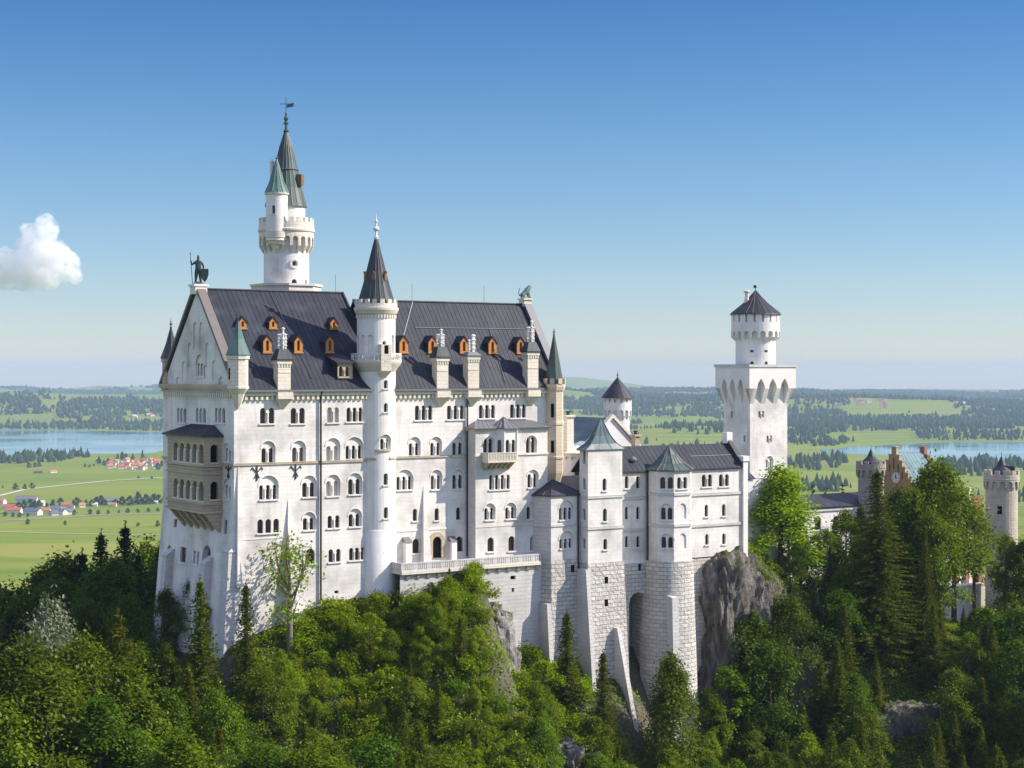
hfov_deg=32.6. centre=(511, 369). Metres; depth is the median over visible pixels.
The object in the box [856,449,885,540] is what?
gate tower
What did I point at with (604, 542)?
window
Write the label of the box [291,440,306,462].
window
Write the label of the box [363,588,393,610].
shrub
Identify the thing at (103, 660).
broadleaf tree
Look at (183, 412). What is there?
window
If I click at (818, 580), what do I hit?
broadleaf tree
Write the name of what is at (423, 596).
broadleaf tree
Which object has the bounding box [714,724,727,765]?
spruce tree
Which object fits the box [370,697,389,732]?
broadleaf tree
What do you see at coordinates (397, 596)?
shrub
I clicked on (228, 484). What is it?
window
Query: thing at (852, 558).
broadleaf tree
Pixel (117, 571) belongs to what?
broadleaf tree
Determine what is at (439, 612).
broadleaf tree
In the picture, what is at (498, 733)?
shrub
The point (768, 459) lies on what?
window
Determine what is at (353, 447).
window
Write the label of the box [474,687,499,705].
shrub
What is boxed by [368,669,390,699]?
broadleaf tree
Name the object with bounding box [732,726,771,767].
broadleaf tree
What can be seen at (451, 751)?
broadleaf tree
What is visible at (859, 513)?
spruce tree
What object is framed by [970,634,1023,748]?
broadleaf tree
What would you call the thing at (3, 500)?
house
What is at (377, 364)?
stair tower
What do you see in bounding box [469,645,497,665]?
shrub
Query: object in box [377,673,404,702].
shrub
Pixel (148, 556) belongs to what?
broadleaf tree
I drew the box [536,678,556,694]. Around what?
shrub
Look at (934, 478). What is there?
broadleaf tree
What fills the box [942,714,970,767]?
spruce tree
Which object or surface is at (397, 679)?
shrub
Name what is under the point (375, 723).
shrub
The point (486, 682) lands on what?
shrub
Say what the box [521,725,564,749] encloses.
shrub
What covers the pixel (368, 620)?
broadleaf tree
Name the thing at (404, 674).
shrub
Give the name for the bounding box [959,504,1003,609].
broadleaf tree
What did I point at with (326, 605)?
shrub
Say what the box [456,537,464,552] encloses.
window
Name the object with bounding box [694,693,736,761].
broadleaf tree
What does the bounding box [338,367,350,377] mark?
window
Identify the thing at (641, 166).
sky
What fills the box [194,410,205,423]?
window
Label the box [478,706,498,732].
broadleaf tree
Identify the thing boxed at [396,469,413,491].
window
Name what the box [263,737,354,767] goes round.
broadleaf tree
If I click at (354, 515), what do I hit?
window
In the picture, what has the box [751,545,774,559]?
shrub
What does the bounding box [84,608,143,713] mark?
tree
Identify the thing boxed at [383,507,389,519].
window
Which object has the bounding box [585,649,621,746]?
spruce tree
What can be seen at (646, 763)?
broadleaf tree
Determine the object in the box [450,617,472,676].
spruce tree
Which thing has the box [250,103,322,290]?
round tower
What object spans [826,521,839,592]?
spruce tree
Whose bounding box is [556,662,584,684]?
shrub
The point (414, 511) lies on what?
window
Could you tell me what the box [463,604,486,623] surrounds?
shrub
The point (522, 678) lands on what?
shrub
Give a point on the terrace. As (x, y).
(517, 578)
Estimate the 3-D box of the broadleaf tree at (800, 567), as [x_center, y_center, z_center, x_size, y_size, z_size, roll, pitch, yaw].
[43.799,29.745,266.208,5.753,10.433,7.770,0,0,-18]
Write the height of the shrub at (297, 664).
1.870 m
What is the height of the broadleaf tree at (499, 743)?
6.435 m
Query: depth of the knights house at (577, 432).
237.13 m
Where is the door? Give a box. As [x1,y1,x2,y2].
[430,532,444,557]
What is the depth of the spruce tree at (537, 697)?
196.46 m
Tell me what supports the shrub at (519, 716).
on the hill
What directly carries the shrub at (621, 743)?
on the hill
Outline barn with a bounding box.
[33,469,42,472]
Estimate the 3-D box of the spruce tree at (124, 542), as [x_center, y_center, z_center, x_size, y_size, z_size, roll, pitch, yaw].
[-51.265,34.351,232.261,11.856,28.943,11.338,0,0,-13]
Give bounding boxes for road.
[0,477,162,495]
[0,513,161,520]
[0,531,160,534]
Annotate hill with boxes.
[137,548,1023,767]
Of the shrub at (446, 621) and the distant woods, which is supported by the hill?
the shrub at (446, 621)
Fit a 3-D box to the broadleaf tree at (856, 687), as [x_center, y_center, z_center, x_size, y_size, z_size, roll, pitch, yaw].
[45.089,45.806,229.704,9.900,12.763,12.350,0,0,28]
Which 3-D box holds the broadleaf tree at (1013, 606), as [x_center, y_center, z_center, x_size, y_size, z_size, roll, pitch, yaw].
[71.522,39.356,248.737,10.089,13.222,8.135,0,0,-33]
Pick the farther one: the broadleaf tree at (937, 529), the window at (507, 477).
the broadleaf tree at (937, 529)
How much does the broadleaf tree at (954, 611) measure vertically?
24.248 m
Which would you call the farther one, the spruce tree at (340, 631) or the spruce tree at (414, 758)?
the spruce tree at (340, 631)
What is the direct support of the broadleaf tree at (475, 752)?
on the hill
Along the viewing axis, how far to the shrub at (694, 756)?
223.74 m
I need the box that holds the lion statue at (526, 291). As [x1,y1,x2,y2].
[518,285,531,297]
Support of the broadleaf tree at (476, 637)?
on the hill
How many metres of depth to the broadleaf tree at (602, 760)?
185.08 m
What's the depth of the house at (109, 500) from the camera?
2472.83 m
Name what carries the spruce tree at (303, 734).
on the hill
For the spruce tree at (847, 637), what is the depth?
236.72 m
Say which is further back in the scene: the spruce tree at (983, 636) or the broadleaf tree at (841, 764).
the spruce tree at (983, 636)
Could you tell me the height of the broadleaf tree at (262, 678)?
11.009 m
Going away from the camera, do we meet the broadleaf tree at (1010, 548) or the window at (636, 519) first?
the window at (636, 519)
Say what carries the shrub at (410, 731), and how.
on the hill
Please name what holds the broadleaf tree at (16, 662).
on the hill
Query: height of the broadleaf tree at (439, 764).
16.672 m
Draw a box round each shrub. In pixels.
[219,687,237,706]
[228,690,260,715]
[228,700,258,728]
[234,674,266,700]
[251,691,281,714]
[268,711,306,740]
[272,622,293,637]
[275,635,294,648]
[282,629,319,651]
[284,614,325,640]
[288,646,306,659]
[291,661,302,672]
[293,658,309,669]
[296,671,310,684]
[300,606,323,626]
[300,643,331,668]
[303,594,347,622]
[303,675,332,699]
[309,667,329,680]
[309,702,335,724]
[315,632,349,654]
[317,608,354,634]
[322,595,353,612]
[322,677,347,697]
[328,649,364,675]
[330,601,360,625]
[332,695,362,720]
[333,730,352,751]
[334,719,364,746]
[335,706,360,733]
[337,707,391,738]
[341,620,377,644]
[341,673,371,699]
[346,694,374,720]
[347,670,402,700]
[347,717,382,744]
[354,597,372,611]
[361,599,396,621]
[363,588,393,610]
[371,662,404,687]
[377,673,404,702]
[379,651,404,668]
[381,721,398,740]
[382,712,399,722]
[385,613,397,625]
[385,674,421,699]
[387,587,413,608]
[387,606,419,633]
[392,721,422,742]
[393,628,413,647]
[394,592,419,611]
[394,666,421,684]
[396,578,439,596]
[396,684,432,711]
[399,679,432,698]
[405,688,454,718]
[408,722,431,744]
[409,630,453,652]
[410,601,450,623]
[424,608,453,632]
[427,716,461,740]
[433,696,456,716]
[437,716,496,747]
[438,657,456,671]
[440,591,471,617]
[440,652,482,681]
[441,676,470,704]
[443,745,484,767]
[445,586,474,603]
[447,627,464,638]
[451,734,485,762]
[452,637,473,650]
[457,744,489,766]
[459,561,485,578]
[460,613,471,625]
[461,572,490,592]
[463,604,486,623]
[464,592,479,605]
[466,560,484,574]
[466,697,484,710]
[467,655,490,675]
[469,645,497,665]
[470,674,498,692]
[471,724,496,746]
[471,743,494,763]
[473,607,495,622]
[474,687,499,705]
[477,580,502,599]
[480,716,502,732]
[484,692,516,717]
[485,712,520,733]
[487,732,501,749]
[488,741,501,756]
[492,728,508,738]
[500,718,523,737]
[511,668,532,690]
[513,694,531,711]
[513,711,531,724]
[516,671,531,690]
[517,638,544,670]
[517,687,534,702]
[520,658,539,679]
[521,712,534,724]
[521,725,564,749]
[523,735,545,759]
[530,647,548,664]
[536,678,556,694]
[544,675,574,700]
[550,710,569,732]
[552,748,567,764]
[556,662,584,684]
[556,725,582,740]
[561,704,585,731]
[570,674,598,703]
[590,723,615,737]
[610,732,631,752]
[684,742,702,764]
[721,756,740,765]
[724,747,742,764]
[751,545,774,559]
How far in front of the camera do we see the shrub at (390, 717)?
194.60 m
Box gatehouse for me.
[884,446,984,585]
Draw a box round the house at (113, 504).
[110,502,116,506]
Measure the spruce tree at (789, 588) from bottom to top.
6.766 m
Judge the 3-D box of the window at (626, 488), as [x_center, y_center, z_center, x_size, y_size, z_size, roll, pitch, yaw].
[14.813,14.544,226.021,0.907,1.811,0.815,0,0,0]
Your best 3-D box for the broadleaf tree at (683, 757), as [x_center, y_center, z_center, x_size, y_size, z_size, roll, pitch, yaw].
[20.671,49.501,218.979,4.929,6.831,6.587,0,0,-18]
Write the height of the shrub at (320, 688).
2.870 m
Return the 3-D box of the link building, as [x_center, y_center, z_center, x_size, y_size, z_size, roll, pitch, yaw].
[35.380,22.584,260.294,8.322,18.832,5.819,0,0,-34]
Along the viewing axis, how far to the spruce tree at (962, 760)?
221.43 m
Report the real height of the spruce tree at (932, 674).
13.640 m
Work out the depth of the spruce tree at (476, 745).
188.72 m
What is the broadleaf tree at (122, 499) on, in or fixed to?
on the ground
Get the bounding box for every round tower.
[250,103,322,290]
[601,371,633,430]
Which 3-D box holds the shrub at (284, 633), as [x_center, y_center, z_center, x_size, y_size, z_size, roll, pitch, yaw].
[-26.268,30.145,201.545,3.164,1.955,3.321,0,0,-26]
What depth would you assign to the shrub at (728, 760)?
224.39 m
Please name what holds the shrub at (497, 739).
on the hill
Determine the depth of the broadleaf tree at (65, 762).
155.46 m
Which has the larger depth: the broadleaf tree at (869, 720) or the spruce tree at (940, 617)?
the spruce tree at (940, 617)
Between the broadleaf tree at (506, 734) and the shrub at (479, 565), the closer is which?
the broadleaf tree at (506, 734)
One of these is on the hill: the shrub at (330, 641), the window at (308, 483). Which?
the shrub at (330, 641)
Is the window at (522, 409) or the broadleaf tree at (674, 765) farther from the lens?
the window at (522, 409)
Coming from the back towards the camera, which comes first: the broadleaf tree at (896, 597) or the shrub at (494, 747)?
the broadleaf tree at (896, 597)
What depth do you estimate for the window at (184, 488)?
204.54 m
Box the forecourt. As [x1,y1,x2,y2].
[889,586,984,607]
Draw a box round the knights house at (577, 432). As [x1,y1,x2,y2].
[560,411,641,490]
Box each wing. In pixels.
[531,417,748,744]
[787,492,884,582]
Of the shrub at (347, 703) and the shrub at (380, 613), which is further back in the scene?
the shrub at (380, 613)
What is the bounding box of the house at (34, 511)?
[23,508,42,514]
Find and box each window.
[172,448,203,464]
[172,484,203,502]
[175,409,186,423]
[178,547,185,563]
[194,353,204,377]
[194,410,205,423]
[213,409,224,424]
[222,442,230,462]
[222,478,230,500]
[256,519,280,534]
[258,475,279,500]
[259,408,275,424]
[260,440,276,463]
[290,408,306,424]
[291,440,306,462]
[301,475,317,498]
[302,511,316,531]
[305,549,316,565]
[325,437,340,461]
[325,474,340,497]
[326,407,340,423]
[327,516,340,529]
[327,549,341,563]
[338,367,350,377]
[344,436,364,460]
[346,408,363,422]
[347,472,362,495]
[347,508,362,527]
[348,547,365,561]
[378,434,391,449]
[383,473,389,486]
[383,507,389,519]
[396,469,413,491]
[408,436,421,456]
[412,509,418,522]
[412,539,420,554]
[414,406,433,421]
[429,436,442,456]
[430,469,442,490]
[434,508,440,521]
[446,406,465,420]
[451,436,464,456]
[451,469,464,489]
[455,507,461,520]
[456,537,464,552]
[478,405,496,419]
[482,436,494,452]
[483,502,495,520]
[487,537,495,552]
[488,475,511,490]
[504,502,516,519]
[508,536,515,552]
[509,404,526,418]
[525,434,537,454]
[526,501,533,520]
[527,469,539,488]
[558,499,573,520]
[558,530,573,549]
[602,509,608,522]
[602,539,608,550]
[624,476,629,489]
[624,507,629,520]
[624,536,629,548]
[635,476,640,489]
[635,507,640,520]
[701,474,713,487]
[718,474,730,487]
[765,455,773,468]
[814,516,819,530]
[998,506,1001,514]
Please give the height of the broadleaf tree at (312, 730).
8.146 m
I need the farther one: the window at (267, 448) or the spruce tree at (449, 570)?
the spruce tree at (449, 570)
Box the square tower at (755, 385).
[714,285,796,554]
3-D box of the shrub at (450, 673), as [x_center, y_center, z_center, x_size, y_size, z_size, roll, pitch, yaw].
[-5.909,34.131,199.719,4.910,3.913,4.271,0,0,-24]
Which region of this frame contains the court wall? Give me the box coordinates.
[943,583,982,621]
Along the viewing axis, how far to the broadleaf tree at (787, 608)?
234.21 m
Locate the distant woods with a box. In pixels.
[0,384,1023,501]
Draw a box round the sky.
[0,0,1023,389]
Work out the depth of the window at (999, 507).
288.94 m
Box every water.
[0,430,162,456]
[820,442,1023,460]
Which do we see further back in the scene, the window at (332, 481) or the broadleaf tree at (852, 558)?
the broadleaf tree at (852, 558)
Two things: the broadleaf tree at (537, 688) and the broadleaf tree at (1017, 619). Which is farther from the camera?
the broadleaf tree at (1017, 619)
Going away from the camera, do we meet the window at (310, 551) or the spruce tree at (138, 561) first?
the window at (310, 551)
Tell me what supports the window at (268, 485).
in the palace
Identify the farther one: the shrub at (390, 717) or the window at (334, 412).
the window at (334, 412)
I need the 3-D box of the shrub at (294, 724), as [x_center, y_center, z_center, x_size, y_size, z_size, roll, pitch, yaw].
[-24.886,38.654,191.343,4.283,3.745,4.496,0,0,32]
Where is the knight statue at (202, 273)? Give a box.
[190,252,208,283]
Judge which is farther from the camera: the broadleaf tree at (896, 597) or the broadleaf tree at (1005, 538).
the broadleaf tree at (1005, 538)
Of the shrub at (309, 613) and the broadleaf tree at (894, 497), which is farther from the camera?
the broadleaf tree at (894, 497)
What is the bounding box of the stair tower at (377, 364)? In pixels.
[351,215,401,599]
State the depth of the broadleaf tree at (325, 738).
185.71 m
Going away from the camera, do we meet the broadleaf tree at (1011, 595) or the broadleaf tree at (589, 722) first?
the broadleaf tree at (589, 722)
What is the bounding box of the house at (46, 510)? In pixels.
[41,507,50,513]
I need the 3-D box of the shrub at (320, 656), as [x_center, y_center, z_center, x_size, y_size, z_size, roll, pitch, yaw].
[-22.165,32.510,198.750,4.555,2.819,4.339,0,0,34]
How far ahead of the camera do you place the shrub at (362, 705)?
194.19 m
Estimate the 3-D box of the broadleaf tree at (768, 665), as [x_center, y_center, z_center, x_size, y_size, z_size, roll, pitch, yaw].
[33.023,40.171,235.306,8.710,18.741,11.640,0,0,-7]
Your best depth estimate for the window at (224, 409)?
202.70 m
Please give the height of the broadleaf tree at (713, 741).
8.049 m
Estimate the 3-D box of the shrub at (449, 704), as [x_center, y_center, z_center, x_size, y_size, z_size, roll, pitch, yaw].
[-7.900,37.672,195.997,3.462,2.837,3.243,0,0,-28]
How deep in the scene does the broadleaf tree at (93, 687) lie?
189.41 m
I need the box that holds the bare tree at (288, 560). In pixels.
[256,527,326,654]
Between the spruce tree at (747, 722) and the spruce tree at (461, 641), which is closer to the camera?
the spruce tree at (461, 641)
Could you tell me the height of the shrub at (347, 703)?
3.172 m
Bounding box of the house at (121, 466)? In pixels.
[117,464,124,468]
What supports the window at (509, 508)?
in the palace
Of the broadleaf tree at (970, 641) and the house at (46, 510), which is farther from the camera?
the house at (46, 510)
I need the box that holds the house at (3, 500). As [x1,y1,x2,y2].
[0,498,6,503]
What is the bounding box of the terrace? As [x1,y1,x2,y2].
[391,553,541,646]
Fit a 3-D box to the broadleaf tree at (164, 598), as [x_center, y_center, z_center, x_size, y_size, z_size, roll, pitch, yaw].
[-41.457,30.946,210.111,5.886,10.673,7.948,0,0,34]
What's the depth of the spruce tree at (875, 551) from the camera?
243.98 m
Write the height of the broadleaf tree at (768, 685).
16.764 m
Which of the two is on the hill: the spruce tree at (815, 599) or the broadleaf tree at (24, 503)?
the spruce tree at (815, 599)
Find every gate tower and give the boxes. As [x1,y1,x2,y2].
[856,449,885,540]
[983,452,1019,626]
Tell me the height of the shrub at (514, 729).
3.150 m
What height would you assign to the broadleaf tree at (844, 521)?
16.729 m
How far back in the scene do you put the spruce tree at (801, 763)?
213.47 m
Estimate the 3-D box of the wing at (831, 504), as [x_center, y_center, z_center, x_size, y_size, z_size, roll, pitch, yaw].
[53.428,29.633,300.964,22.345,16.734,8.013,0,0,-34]
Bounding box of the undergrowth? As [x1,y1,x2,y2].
[147,542,1023,767]
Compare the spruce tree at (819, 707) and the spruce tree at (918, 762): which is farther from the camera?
the spruce tree at (819, 707)
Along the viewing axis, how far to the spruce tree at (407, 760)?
170.32 m
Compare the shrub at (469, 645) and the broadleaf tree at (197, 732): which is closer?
the broadleaf tree at (197, 732)
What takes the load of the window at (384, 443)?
in the stair tower at (377, 364)
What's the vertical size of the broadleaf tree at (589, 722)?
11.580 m
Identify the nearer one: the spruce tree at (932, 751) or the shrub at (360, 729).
the shrub at (360, 729)
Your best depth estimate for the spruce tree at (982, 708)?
229.88 m
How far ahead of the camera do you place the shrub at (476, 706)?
196.79 m
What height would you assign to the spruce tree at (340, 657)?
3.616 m
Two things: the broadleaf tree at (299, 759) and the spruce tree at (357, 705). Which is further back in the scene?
the spruce tree at (357, 705)
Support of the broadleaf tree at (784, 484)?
on the hill
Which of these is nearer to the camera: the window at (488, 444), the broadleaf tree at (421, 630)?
the broadleaf tree at (421, 630)
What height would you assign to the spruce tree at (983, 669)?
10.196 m
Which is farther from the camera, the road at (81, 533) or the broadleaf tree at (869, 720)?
the road at (81, 533)
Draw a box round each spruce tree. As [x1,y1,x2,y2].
[0,604,17,706]
[15,582,27,596]
[65,548,89,603]
[83,528,121,637]
[110,520,136,612]
[125,550,153,632]
[130,574,148,638]
[146,546,159,611]
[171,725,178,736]
[172,574,225,728]
[175,663,206,739]
[202,671,236,748]
[207,739,221,767]
[212,725,229,765]
[225,581,263,694]
[292,715,312,758]
[310,704,322,732]
[336,621,345,654]
[336,650,344,677]
[343,625,352,661]
[352,695,362,734]
[393,746,405,767]
[394,700,411,754]
[402,751,412,767]
[403,655,414,706]
[405,720,433,766]
[406,747,421,767]
[426,679,448,737]
[448,567,453,604]
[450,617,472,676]
[458,721,469,753]
[471,731,485,767]
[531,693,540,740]
[549,610,589,714]
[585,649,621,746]
[609,755,618,767]
[615,745,621,763]
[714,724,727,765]
[722,648,766,764]
[738,710,754,766]
[758,747,775,767]
[780,738,790,764]
[786,576,793,620]
[788,703,818,767]
[799,761,805,767]
[804,661,834,750]
[808,581,825,647]
[814,660,855,762]
[816,727,839,767]
[817,751,829,767]
[818,575,825,609]
[822,546,836,626]
[823,601,867,698]
[825,641,856,723]
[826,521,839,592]
[832,467,931,664]
[836,504,869,594]
[845,714,877,767]
[863,655,886,713]
[890,504,954,631]
[898,562,922,651]
[907,530,938,666]
[912,602,949,691]
[914,755,922,767]
[922,735,941,767]
[924,719,949,767]
[929,612,952,671]
[936,609,953,659]
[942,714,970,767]
[955,752,968,767]
[957,612,964,636]
[964,674,1001,766]
[969,724,992,767]
[971,663,995,731]
[973,624,1011,707]
[975,619,989,663]
[987,743,1000,767]
[995,751,1007,767]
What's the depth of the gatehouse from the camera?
306.00 m
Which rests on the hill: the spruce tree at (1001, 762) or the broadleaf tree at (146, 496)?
the spruce tree at (1001, 762)
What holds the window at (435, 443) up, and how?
in the palace
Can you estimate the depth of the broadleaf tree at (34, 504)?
2395.94 m
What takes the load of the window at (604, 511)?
in the bower wing at (622, 537)
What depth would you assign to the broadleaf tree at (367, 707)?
193.24 m
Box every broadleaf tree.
[0,575,20,650]
[0,585,45,660]
[0,622,86,767]
[0,693,47,767]
[1,557,70,649]
[2,570,99,676]
[3,648,115,767]
[5,585,83,721]
[17,540,98,626]
[21,499,27,508]
[24,622,154,767]
[27,498,32,506]
[31,500,37,507]
[40,690,164,767]
[45,746,93,767]
[49,499,55,505]
[61,590,126,665]
[64,568,134,646]
[72,496,81,506]
[72,550,153,648]
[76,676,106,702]
[84,658,184,758]
[87,645,112,686]
[89,588,176,678]
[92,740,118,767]
[94,496,100,503]
[99,495,104,504]
[104,721,164,767]
[106,640,165,698]
[115,533,159,602]
[119,495,125,504]
[125,495,134,504]
[127,727,234,767]
[134,491,144,503]
[135,558,158,613]
[140,586,180,656]
[140,680,205,753]
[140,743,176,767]
[142,494,149,503]
[146,641,183,698]
[149,493,158,503]
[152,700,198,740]
[156,494,162,503]
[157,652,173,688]
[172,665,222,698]
[173,577,190,635]
[188,681,252,761]
[188,706,247,760]
[193,603,211,652]
[194,745,239,767]
[200,711,266,767]
[228,734,290,767]
[229,741,298,767]
[232,663,307,749]
[237,666,281,716]
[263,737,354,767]
[265,657,309,714]
[271,648,290,678]
[294,725,322,753]
[299,696,327,727]
[311,736,369,767]
[312,733,344,758]
[344,728,411,767]
[345,741,371,767]
[351,611,397,670]
[361,701,380,727]
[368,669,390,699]
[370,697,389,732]
[374,628,403,664]
[388,674,430,728]
[403,591,447,635]
[403,625,428,665]
[410,635,440,679]
[410,748,467,767]
[411,753,470,767]
[414,582,441,611]
[417,621,459,665]
[420,590,466,630]
[421,602,454,651]
[426,739,475,767]
[432,574,469,616]
[464,624,487,658]
[464,684,482,715]
[467,748,488,767]
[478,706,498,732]
[483,755,522,767]
[486,738,507,763]
[487,729,551,767]
[498,728,517,749]
[515,717,567,767]
[521,679,554,717]
[524,698,558,757]
[525,658,569,728]
[529,684,565,732]
[573,748,600,767]
[577,714,617,766]
[585,751,615,767]
[592,736,616,761]
[611,759,637,767]
[635,641,711,767]
[639,758,654,767]
[653,745,689,767]
[668,761,683,767]
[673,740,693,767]
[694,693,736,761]
[694,749,722,767]
[695,731,727,765]
[696,756,718,767]
[697,665,768,755]
[722,636,817,754]
[723,758,745,767]
[724,609,789,749]
[731,699,819,765]
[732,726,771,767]
[738,741,764,767]
[747,614,792,713]
[747,636,787,709]
[748,457,838,594]
[755,748,799,767]
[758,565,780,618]
[763,554,773,564]
[767,589,833,701]
[778,555,793,579]
[785,543,821,582]
[785,544,821,594]
[790,731,823,767]
[796,584,881,655]
[802,526,854,590]
[808,575,822,598]
[811,566,871,634]
[818,505,865,588]
[820,670,900,753]
[825,738,870,767]
[828,757,855,767]
[834,532,906,619]
[844,712,896,767]
[855,569,906,619]
[856,570,918,650]
[874,482,953,615]
[879,484,911,574]
[886,447,1011,606]
[896,505,980,632]
[901,470,962,611]
[915,664,996,752]
[934,485,997,622]
[947,631,990,704]
[956,607,989,645]
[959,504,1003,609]
[959,604,1015,684]
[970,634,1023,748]
[972,603,1023,705]
[975,694,1023,766]
[984,534,1023,614]
[985,532,1016,597]
[985,601,1023,666]
[990,539,1023,608]
[998,694,1023,765]
[1000,589,1019,608]
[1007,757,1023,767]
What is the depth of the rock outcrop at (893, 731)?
231.78 m
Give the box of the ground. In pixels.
[0,377,1023,604]
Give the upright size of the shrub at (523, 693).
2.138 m
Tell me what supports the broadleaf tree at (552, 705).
on the hill
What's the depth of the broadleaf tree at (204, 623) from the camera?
202.59 m
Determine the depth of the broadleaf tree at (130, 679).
171.11 m
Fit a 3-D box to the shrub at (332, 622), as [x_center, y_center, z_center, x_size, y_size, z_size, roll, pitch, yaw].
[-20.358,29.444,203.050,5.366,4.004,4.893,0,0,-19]
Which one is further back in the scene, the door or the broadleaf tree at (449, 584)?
the door
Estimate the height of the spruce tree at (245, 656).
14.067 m
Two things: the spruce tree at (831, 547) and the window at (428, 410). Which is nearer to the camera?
the window at (428, 410)
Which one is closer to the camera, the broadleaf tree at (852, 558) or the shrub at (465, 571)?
the shrub at (465, 571)
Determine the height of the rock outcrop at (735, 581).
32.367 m
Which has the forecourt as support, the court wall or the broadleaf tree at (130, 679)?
the court wall
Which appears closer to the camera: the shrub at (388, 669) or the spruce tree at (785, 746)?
the shrub at (388, 669)
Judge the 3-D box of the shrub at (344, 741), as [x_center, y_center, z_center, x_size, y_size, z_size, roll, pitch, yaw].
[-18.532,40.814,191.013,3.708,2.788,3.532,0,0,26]
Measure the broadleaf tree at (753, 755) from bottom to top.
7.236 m
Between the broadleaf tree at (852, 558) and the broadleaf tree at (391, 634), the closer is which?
the broadleaf tree at (391, 634)
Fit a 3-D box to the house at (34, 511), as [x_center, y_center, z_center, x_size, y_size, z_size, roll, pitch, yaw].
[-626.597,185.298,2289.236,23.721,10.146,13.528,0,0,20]
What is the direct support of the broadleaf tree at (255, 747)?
on the hill
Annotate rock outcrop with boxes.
[490,601,521,671]
[505,658,518,689]
[551,736,584,767]
[584,749,601,754]
[691,545,774,742]
[855,715,896,745]
[878,699,941,739]
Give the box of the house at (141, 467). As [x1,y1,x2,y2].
[137,465,145,469]
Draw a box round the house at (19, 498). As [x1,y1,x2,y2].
[15,495,38,503]
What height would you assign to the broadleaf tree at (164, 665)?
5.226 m
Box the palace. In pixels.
[154,274,565,657]
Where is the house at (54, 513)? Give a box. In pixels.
[51,511,58,515]
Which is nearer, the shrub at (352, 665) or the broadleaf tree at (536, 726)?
the broadleaf tree at (536, 726)
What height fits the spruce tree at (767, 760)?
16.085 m
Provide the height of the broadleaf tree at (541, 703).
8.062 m
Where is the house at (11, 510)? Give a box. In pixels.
[5,507,22,513]
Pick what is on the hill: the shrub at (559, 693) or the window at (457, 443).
the shrub at (559, 693)
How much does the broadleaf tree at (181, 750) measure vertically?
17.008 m
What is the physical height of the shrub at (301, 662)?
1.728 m
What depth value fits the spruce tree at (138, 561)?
225.87 m
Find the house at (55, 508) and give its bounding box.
[48,506,62,510]
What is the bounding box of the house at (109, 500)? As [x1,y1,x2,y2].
[103,498,117,503]
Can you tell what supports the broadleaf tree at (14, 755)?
on the hill
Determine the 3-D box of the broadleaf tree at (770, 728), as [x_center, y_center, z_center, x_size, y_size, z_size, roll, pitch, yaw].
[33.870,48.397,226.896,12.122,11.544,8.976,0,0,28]
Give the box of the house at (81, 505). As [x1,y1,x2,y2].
[78,503,85,507]
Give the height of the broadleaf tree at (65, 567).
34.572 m
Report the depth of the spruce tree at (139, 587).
218.90 m
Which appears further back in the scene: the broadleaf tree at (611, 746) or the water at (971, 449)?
the water at (971, 449)
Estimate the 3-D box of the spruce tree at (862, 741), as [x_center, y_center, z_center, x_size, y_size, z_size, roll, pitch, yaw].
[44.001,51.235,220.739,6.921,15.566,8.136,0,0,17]
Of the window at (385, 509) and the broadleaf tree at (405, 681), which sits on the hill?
the broadleaf tree at (405, 681)
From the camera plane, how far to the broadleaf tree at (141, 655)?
197.75 m
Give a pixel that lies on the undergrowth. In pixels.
(954, 628)
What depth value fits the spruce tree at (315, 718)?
191.59 m
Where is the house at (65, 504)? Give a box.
[61,502,70,507]
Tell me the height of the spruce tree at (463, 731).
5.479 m
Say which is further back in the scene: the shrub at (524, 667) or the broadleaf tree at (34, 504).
the broadleaf tree at (34, 504)
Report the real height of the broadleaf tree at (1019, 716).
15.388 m
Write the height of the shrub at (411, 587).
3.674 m
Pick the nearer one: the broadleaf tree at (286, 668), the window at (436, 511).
the broadleaf tree at (286, 668)
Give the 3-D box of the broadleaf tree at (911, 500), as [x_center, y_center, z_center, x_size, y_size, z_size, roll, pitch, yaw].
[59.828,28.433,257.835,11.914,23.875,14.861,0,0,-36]
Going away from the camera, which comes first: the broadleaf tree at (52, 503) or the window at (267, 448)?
the window at (267, 448)
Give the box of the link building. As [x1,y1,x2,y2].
[748,472,778,565]
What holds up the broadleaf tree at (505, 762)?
on the hill
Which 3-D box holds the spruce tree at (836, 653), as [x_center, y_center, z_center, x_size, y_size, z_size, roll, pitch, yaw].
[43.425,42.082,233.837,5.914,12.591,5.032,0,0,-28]
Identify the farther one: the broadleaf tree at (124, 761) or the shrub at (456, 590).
the shrub at (456, 590)
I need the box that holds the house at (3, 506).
[1,504,15,509]
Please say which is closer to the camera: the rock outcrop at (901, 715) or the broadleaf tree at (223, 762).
the broadleaf tree at (223, 762)
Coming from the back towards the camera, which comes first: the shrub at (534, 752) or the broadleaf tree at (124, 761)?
the shrub at (534, 752)
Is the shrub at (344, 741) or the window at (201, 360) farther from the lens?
the window at (201, 360)
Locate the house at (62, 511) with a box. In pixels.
[58,508,68,514]

